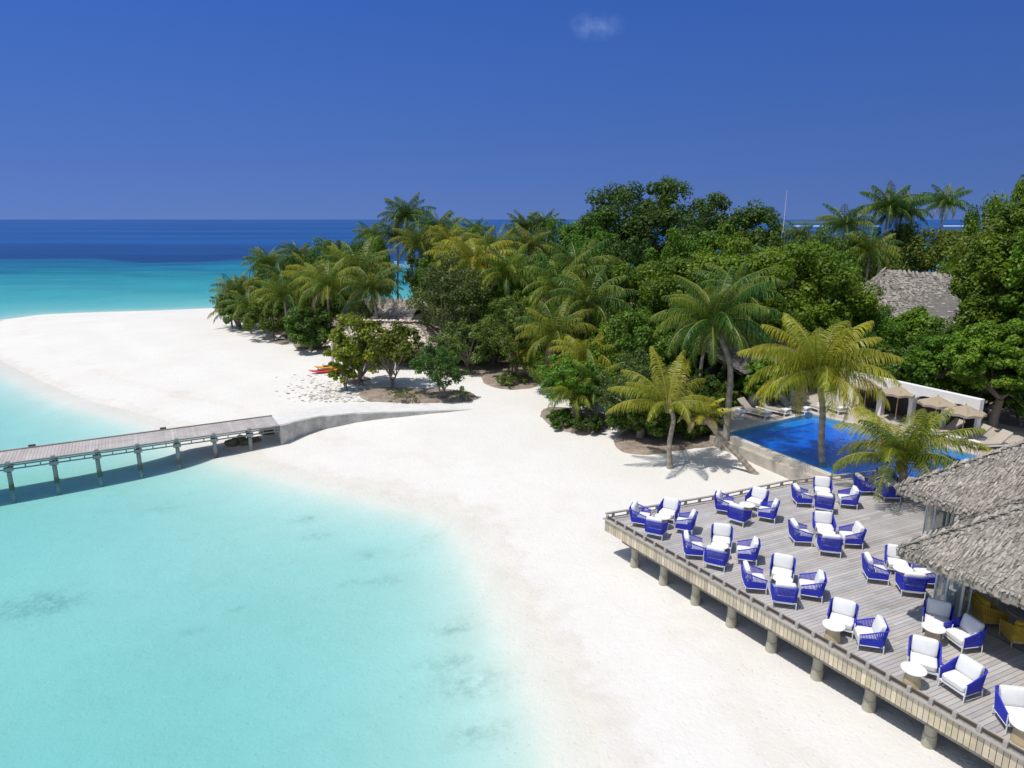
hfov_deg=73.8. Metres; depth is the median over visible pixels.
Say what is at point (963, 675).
lounge chair
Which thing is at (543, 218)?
coconut palm
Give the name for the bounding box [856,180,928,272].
coconut palm
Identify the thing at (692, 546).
lounge chair
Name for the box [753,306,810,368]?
broadleaf tree
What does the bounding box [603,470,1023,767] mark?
timber deck
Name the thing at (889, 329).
broadleaf tree
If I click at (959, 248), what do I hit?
broadleaf tree
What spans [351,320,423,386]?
broadleaf tree
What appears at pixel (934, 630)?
round table
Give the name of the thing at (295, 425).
concrete ramp
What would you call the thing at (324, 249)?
coconut palm
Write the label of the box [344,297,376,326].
broadleaf tree
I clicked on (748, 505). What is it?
round table
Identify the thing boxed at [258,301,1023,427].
forest floor
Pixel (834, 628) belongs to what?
round table
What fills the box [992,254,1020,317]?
broadleaf tree
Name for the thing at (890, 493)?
lounge chair
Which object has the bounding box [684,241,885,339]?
broadleaf tree
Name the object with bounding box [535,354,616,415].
broadleaf tree
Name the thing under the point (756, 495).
lounge chair
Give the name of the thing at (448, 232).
coconut palm
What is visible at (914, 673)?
round table
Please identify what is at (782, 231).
radio mast
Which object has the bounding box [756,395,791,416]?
pool lounger
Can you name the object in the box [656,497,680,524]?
lounge chair
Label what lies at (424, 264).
broadleaf tree
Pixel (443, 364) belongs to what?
broadleaf tree
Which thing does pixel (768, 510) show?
lounge chair
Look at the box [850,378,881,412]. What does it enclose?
parasol
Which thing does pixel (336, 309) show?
broadleaf tree
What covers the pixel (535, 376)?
broadleaf tree
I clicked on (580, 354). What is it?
coconut palm
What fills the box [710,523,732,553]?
lounge chair
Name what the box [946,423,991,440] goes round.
pool lounger
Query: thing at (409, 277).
broadleaf tree
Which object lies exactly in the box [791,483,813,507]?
lounge chair
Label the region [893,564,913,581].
round table
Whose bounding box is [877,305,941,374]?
broadleaf tree
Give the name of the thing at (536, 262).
broadleaf tree
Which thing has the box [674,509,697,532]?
lounge chair
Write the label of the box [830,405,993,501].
coconut palm
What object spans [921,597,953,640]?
lounge chair
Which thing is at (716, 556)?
lounge chair
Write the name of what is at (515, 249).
broadleaf tree
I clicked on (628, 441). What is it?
soil bed
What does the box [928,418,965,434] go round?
pool lounger
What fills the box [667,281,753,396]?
coconut palm
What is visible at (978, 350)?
broadleaf tree
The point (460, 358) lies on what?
broadleaf tree
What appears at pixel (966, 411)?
parasol
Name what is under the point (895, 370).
broadleaf tree
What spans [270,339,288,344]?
soil bed
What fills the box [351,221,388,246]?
coconut palm
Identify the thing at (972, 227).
broadleaf tree
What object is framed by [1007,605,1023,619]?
lounge table
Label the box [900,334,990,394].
broadleaf tree
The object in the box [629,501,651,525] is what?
lounge chair
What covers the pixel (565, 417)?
shrub
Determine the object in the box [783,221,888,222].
distant islet
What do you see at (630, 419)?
broadleaf tree
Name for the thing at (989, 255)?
broadleaf tree
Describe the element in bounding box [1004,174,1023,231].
broadleaf tree
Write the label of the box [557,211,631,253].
broadleaf tree
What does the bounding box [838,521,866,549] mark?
lounge chair
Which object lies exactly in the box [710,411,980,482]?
swimming pool
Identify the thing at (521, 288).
broadleaf tree
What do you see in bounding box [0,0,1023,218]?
sky
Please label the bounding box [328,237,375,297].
broadleaf tree
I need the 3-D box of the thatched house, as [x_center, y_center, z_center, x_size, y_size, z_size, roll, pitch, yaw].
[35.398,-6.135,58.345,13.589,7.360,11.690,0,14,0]
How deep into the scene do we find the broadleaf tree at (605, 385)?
36.72 m
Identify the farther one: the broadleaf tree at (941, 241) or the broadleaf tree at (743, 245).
the broadleaf tree at (941, 241)
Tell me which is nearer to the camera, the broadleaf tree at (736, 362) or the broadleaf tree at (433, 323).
the broadleaf tree at (736, 362)
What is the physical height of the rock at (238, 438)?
0.645 m
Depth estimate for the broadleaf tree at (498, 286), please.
64.17 m
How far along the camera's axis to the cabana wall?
37.85 m
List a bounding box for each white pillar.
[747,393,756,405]
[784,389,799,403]
[836,370,847,400]
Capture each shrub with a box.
[388,387,423,402]
[495,369,528,385]
[546,408,574,429]
[572,414,602,431]
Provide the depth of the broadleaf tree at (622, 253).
67.24 m
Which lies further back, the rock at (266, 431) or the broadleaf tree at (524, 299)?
the broadleaf tree at (524, 299)
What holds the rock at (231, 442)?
on the sandy ground
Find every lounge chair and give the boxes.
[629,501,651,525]
[644,516,668,536]
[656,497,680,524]
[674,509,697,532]
[682,530,704,560]
[703,545,729,570]
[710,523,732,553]
[714,489,734,513]
[726,502,751,527]
[736,536,760,566]
[740,560,767,593]
[744,486,769,507]
[757,498,780,523]
[769,553,795,583]
[769,581,798,610]
[788,518,813,546]
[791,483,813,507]
[798,569,826,603]
[811,511,836,537]
[812,476,832,495]
[814,492,835,513]
[816,533,842,558]
[826,597,858,639]
[836,485,860,508]
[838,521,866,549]
[853,472,876,494]
[853,614,889,654]
[861,552,890,585]
[875,467,897,485]
[876,482,900,502]
[883,544,911,569]
[894,571,928,598]
[907,634,941,682]
[912,563,943,589]
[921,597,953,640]
[937,654,987,703]
[941,613,987,653]
[991,684,1023,733]
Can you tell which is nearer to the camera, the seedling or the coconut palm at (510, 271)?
the seedling
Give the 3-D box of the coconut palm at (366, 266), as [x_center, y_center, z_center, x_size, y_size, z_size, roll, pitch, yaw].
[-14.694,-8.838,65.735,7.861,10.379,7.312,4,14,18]
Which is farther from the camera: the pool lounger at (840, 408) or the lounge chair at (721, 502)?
the pool lounger at (840, 408)
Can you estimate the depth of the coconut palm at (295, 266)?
66.61 m
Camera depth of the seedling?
45.26 m
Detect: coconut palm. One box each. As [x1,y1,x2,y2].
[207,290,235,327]
[208,270,261,325]
[219,286,266,333]
[240,245,291,280]
[251,270,313,341]
[255,262,301,316]
[278,240,315,258]
[281,251,336,307]
[293,256,361,349]
[312,242,370,325]
[316,237,403,300]
[337,266,406,319]
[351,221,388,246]
[374,221,418,298]
[377,192,435,274]
[388,220,441,287]
[407,208,467,290]
[423,229,487,304]
[424,217,468,245]
[434,225,513,304]
[460,217,493,235]
[463,222,523,268]
[477,243,543,306]
[503,222,553,264]
[504,209,546,233]
[504,338,551,376]
[514,296,599,366]
[521,250,606,360]
[526,208,566,238]
[531,239,623,337]
[539,373,600,418]
[545,268,639,348]
[549,325,619,406]
[562,349,624,421]
[601,311,659,353]
[605,346,721,468]
[648,265,783,450]
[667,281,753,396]
[677,391,758,474]
[695,261,787,324]
[736,313,904,467]
[784,221,815,241]
[815,203,877,240]
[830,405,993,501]
[836,225,903,281]
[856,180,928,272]
[873,190,933,254]
[918,183,972,228]
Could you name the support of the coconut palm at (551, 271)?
on the forest floor at (1007, 417)
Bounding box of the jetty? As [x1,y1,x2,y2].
[0,415,279,503]
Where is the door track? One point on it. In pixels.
(1005, 642)
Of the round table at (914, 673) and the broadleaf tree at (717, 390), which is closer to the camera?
the round table at (914, 673)
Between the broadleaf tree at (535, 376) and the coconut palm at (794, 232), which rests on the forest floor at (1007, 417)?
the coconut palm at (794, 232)
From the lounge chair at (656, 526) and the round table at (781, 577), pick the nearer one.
the round table at (781, 577)
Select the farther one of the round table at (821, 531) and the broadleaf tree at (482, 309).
the broadleaf tree at (482, 309)
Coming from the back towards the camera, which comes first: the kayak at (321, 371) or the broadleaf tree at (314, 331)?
the broadleaf tree at (314, 331)
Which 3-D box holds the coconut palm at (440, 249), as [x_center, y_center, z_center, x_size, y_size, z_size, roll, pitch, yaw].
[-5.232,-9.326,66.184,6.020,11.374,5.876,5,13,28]
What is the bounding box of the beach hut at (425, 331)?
[322,319,441,369]
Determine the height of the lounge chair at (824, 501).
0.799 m
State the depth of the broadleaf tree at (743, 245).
61.79 m
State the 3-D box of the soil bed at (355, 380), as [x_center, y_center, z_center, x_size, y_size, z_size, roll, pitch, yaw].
[-12.275,-0.503,52.196,1.977,0.232,4.010,-8,16,-31]
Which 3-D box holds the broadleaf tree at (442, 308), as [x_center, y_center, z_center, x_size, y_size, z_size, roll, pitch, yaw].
[-5.306,-6.188,55.740,7.269,9.918,7.201,0,14,0]
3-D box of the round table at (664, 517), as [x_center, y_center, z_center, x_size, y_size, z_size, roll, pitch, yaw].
[5.356,4.910,24.289,0.550,0.450,0.550,0,14,0]
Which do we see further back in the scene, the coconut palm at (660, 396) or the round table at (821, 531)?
the coconut palm at (660, 396)
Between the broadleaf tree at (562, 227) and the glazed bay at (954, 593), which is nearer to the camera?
the glazed bay at (954, 593)
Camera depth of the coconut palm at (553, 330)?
46.80 m
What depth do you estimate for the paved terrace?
38.80 m
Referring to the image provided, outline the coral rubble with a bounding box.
[275,374,395,402]
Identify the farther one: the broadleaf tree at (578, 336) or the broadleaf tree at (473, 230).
the broadleaf tree at (473, 230)
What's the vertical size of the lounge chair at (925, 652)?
0.799 m
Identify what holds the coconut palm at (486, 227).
on the forest floor at (1007, 417)
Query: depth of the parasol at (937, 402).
35.63 m
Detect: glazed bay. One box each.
[921,505,954,534]
[933,574,971,623]
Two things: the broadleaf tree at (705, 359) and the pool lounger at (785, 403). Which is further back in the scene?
the broadleaf tree at (705, 359)
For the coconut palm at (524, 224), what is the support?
on the forest floor at (1007, 417)
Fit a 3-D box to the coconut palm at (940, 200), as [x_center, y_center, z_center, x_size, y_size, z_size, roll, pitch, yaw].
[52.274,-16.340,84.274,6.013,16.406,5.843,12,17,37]
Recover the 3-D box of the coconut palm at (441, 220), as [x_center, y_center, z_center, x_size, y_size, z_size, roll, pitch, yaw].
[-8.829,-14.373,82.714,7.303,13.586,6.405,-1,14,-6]
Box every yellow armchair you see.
[969,592,1009,623]
[998,618,1023,648]
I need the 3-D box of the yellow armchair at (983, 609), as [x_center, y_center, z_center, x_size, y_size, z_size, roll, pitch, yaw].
[12.910,6.116,18.489,0.708,0.799,0.704,1,14,5]
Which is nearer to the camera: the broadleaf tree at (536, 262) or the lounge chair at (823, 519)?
the lounge chair at (823, 519)
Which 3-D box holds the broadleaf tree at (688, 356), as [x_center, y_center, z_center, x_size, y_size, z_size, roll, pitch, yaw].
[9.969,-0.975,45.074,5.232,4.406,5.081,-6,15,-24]
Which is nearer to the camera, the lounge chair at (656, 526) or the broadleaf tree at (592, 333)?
the lounge chair at (656, 526)
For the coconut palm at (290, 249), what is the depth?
88.06 m
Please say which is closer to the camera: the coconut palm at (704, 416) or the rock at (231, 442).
the coconut palm at (704, 416)
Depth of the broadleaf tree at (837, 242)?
67.87 m
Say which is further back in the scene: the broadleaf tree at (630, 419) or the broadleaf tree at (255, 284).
the broadleaf tree at (255, 284)
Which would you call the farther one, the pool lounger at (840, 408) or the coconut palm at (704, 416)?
the pool lounger at (840, 408)
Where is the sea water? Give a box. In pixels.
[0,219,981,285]
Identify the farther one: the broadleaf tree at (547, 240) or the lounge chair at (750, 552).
the broadleaf tree at (547, 240)
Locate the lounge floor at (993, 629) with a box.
[963,600,1023,650]
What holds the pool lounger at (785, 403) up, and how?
on the paved terrace
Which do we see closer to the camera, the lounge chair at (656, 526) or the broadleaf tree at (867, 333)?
the lounge chair at (656, 526)
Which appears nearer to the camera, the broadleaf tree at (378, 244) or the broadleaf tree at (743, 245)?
the broadleaf tree at (743, 245)
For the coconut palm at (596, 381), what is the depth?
39.52 m
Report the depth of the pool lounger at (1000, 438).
33.76 m
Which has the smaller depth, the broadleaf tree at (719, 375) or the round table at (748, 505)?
the round table at (748, 505)
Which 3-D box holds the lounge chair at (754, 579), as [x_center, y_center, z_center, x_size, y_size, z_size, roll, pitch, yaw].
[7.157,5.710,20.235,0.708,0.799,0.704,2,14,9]
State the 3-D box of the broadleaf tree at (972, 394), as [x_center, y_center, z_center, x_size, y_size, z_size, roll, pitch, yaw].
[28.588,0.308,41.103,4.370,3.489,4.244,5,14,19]
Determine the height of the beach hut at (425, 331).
3.778 m
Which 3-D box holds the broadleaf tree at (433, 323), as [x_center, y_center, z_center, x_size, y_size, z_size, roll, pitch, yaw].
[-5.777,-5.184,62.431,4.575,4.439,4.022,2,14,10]
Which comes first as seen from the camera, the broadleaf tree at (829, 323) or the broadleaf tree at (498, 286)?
the broadleaf tree at (829, 323)
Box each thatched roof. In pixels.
[894,439,1023,517]
[896,497,1023,609]
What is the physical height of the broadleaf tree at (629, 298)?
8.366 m
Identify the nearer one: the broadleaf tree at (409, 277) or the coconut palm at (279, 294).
the coconut palm at (279, 294)
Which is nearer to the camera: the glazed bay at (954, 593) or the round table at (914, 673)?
the round table at (914, 673)
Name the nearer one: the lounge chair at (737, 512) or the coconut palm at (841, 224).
the lounge chair at (737, 512)
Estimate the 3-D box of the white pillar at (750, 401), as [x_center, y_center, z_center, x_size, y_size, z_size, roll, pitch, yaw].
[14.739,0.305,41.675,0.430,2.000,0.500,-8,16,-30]
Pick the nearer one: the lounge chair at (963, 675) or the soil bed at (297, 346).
the lounge chair at (963, 675)
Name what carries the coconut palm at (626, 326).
on the forest floor at (1007, 417)
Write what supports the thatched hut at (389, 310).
on the sandy ground
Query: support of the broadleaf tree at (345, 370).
on the sandy ground
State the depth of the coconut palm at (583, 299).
48.89 m
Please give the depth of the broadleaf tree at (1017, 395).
35.89 m
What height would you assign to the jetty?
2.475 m
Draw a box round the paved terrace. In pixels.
[709,386,1023,452]
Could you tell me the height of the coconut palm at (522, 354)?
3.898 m
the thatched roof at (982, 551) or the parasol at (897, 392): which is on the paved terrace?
the parasol at (897, 392)
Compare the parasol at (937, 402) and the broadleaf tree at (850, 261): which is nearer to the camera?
the parasol at (937, 402)
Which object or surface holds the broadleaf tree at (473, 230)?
on the forest floor at (1007, 417)
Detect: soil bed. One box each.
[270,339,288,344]
[293,342,327,351]
[339,373,370,383]
[358,387,477,402]
[481,371,537,389]
[540,407,608,434]
[614,427,713,454]
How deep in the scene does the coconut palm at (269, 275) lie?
76.56 m
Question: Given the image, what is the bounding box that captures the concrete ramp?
[272,404,473,444]
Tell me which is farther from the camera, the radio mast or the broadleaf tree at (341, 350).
the radio mast
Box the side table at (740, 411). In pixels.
[734,409,746,419]
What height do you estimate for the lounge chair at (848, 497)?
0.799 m
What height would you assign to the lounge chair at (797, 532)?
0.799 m
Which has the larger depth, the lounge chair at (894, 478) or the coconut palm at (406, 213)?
the coconut palm at (406, 213)
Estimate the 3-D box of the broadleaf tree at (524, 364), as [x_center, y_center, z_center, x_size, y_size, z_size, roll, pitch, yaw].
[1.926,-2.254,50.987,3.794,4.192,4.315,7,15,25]
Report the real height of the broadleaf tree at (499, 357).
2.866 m
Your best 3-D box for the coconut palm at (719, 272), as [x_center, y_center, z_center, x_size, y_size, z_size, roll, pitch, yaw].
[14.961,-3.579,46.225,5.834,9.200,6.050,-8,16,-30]
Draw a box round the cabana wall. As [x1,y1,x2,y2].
[846,373,984,434]
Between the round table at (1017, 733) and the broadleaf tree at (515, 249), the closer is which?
the round table at (1017, 733)
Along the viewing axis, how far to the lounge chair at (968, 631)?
17.38 m
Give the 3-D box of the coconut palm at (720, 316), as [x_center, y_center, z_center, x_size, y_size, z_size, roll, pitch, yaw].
[10.439,-1.300,35.762,6.381,9.555,5.830,10,17,35]
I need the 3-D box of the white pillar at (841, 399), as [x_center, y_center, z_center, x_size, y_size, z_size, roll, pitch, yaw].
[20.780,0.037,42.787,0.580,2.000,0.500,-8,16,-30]
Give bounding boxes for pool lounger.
[737,397,772,418]
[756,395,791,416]
[775,394,811,414]
[795,391,827,412]
[818,393,848,414]
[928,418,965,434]
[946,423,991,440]
[966,429,1013,449]
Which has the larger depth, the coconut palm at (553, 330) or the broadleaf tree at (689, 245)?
the broadleaf tree at (689, 245)
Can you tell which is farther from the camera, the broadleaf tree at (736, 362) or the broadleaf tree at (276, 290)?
the broadleaf tree at (276, 290)
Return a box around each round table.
[655,513,670,522]
[711,541,728,548]
[739,501,754,510]
[773,574,792,582]
[817,528,834,536]
[822,619,844,643]
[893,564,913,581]
[900,661,926,689]
[922,621,945,641]
[1009,715,1023,747]
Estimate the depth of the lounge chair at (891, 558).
21.31 m
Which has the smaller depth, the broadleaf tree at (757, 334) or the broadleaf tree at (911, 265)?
the broadleaf tree at (757, 334)
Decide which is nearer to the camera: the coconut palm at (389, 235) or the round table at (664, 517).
the round table at (664, 517)
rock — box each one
[224,439,238,446]
[232,435,245,444]
[239,438,248,445]
[259,428,273,434]
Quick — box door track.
[986,632,1023,653]
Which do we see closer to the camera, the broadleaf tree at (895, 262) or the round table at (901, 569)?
the round table at (901, 569)
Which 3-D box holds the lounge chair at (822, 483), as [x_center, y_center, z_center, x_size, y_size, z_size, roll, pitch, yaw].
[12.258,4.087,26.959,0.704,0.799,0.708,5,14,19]
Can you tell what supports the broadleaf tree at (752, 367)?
on the forest floor at (1007, 417)
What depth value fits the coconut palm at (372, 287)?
59.14 m
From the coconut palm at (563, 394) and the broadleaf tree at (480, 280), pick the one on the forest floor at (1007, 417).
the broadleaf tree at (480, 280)
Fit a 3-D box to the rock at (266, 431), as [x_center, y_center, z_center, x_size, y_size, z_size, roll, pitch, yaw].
[-14.388,2.722,40.191,1.115,0.655,0.820,-3,14,-14]
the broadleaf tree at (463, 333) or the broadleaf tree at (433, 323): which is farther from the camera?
the broadleaf tree at (433, 323)
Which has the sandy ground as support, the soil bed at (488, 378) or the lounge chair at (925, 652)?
the soil bed at (488, 378)
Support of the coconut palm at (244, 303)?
on the sandy ground
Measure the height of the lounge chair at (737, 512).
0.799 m
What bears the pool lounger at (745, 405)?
on the paved terrace
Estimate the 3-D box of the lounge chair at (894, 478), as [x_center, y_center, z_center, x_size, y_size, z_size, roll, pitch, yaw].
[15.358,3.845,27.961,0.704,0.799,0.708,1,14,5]
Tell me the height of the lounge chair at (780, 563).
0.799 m
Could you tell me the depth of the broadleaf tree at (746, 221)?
73.73 m
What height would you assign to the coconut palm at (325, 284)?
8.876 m
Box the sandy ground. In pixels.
[0,241,1017,767]
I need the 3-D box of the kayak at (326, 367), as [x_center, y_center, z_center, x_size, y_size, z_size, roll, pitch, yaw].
[-14.811,-1.456,55.357,2.480,0.399,0.629,-3,14,-14]
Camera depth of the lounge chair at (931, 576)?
20.25 m
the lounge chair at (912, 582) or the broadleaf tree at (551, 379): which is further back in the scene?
the broadleaf tree at (551, 379)
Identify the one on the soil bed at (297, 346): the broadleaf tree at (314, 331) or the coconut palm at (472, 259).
the broadleaf tree at (314, 331)
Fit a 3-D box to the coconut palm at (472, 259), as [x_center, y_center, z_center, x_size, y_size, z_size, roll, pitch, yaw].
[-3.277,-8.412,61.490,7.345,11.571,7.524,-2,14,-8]
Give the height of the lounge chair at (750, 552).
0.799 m
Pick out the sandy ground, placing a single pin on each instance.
(464, 589)
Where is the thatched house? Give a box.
[863,267,966,331]
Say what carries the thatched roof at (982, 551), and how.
on the glazed bay at (954, 593)
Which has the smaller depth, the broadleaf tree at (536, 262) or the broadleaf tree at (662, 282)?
the broadleaf tree at (662, 282)
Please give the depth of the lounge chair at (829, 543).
22.09 m
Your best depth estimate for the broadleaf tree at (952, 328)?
45.59 m
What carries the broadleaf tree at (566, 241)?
on the forest floor at (1007, 417)
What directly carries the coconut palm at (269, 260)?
on the forest floor at (1007, 417)
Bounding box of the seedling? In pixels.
[453,386,469,400]
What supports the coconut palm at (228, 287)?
on the sandy ground
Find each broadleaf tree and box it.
[218,290,251,328]
[220,276,261,299]
[238,297,293,338]
[246,254,287,289]
[258,280,317,315]
[274,253,318,276]
[282,305,333,350]
[291,286,348,326]
[298,235,333,303]
[311,280,366,326]
[323,312,391,385]
[327,356,356,389]
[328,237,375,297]
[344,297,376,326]
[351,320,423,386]
[364,233,395,298]
[401,230,437,297]
[403,246,490,362]
[407,341,469,397]
[413,241,478,306]
[428,316,502,369]
[431,305,468,340]
[442,350,481,361]
[448,222,484,272]
[450,267,510,315]
[452,282,505,336]
[463,229,530,294]
[466,331,513,361]
[471,295,539,376]
[482,254,550,321]
[493,289,556,341]
[501,254,603,322]
[506,224,554,295]
[509,327,561,373]
[526,252,559,315]
[527,355,562,384]
[534,216,582,267]
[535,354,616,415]
[544,300,601,354]
[555,230,624,299]
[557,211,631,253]
[569,175,737,268]
[574,306,631,352]
[581,262,649,320]
[586,308,680,385]
[595,235,652,306]
[596,346,684,437]
[604,374,699,437]
[605,255,753,341]
[627,338,705,388]
[645,225,719,282]
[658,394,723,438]
[674,319,730,380]
[679,339,807,391]
[683,363,747,398]
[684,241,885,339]
[689,220,762,267]
[692,199,790,261]
[697,379,748,406]
[699,324,777,374]
[735,357,804,404]
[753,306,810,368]
[764,230,835,303]
[778,312,849,385]
[785,236,864,316]
[808,227,869,299]
[819,326,883,365]
[844,304,907,353]
[845,232,906,284]
[858,344,916,381]
[868,225,927,276]
[874,222,965,273]
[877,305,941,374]
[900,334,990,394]
[901,316,965,379]
[935,217,1017,277]
[938,190,1007,273]
[942,318,1023,427]
[946,199,1023,380]
[948,377,1010,410]
[980,378,1022,425]
[991,345,1023,407]
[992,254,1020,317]
[998,225,1023,342]
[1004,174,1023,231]
[1004,396,1023,418]
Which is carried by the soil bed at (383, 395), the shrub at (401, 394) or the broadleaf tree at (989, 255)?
the shrub at (401, 394)
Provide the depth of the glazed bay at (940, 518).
23.24 m
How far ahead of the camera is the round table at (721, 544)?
22.12 m
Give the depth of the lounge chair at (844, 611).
18.21 m
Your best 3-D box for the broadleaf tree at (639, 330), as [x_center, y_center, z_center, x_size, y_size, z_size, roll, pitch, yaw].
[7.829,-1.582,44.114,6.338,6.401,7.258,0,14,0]
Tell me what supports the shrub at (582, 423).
on the soil bed at (545, 412)
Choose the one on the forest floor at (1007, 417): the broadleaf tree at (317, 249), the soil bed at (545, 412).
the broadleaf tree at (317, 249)
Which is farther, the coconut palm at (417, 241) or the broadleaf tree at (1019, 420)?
the coconut palm at (417, 241)
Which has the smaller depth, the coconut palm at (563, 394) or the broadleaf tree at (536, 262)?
the coconut palm at (563, 394)
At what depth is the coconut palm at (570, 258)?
56.24 m
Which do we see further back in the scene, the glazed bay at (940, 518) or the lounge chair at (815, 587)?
the glazed bay at (940, 518)
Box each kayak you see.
[309,368,336,372]
[314,365,333,368]
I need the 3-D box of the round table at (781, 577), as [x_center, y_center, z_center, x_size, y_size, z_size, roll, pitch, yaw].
[7.952,5.927,20.080,0.550,0.450,0.550,0,14,0]
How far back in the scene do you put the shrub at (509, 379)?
49.29 m
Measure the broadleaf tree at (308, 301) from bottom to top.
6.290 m
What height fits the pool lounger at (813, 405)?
0.868 m
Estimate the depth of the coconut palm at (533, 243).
72.28 m
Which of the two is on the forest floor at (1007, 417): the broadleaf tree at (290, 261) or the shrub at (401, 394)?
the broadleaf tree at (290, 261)
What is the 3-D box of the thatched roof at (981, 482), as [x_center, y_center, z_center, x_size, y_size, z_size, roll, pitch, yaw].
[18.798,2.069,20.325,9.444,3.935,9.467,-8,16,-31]
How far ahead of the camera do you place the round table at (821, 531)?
23.04 m
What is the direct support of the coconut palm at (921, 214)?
on the forest floor at (1007, 417)
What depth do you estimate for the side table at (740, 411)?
38.87 m
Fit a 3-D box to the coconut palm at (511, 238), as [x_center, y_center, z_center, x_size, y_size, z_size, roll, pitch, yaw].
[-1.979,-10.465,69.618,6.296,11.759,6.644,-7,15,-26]
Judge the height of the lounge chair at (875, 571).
0.799 m
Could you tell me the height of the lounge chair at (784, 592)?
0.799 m
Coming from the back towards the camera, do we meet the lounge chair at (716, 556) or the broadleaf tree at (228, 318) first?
the broadleaf tree at (228, 318)
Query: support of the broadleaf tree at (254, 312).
on the sandy ground
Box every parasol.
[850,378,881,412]
[882,384,914,421]
[917,394,957,422]
[943,403,986,443]
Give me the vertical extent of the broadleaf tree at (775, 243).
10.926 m
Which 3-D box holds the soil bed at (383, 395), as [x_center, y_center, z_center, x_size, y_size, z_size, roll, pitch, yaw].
[-6.527,0.792,46.992,8.537,0.364,3.811,0,14,0]
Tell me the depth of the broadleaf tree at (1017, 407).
37.02 m
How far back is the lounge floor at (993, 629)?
18.46 m
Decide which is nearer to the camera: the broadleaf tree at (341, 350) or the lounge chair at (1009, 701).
the lounge chair at (1009, 701)
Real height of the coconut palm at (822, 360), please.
7.606 m
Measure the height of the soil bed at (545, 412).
0.330 m
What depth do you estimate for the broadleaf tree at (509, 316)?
49.74 m
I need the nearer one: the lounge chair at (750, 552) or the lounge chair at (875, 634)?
the lounge chair at (875, 634)
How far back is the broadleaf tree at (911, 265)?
76.43 m
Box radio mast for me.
[781,193,786,240]
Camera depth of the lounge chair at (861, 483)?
27.08 m
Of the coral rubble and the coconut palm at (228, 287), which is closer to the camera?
the coral rubble
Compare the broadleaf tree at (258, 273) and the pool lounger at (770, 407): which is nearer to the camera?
the pool lounger at (770, 407)
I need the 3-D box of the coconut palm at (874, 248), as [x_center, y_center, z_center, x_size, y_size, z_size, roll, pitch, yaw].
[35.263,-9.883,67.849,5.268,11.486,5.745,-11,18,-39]
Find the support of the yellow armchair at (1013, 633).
on the lounge floor at (993, 629)
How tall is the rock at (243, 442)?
0.467 m
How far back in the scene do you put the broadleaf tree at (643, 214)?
76.80 m
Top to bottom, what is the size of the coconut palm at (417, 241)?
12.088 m
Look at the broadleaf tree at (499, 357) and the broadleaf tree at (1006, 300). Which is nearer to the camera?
the broadleaf tree at (1006, 300)
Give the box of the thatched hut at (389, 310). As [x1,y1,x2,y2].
[336,297,426,320]

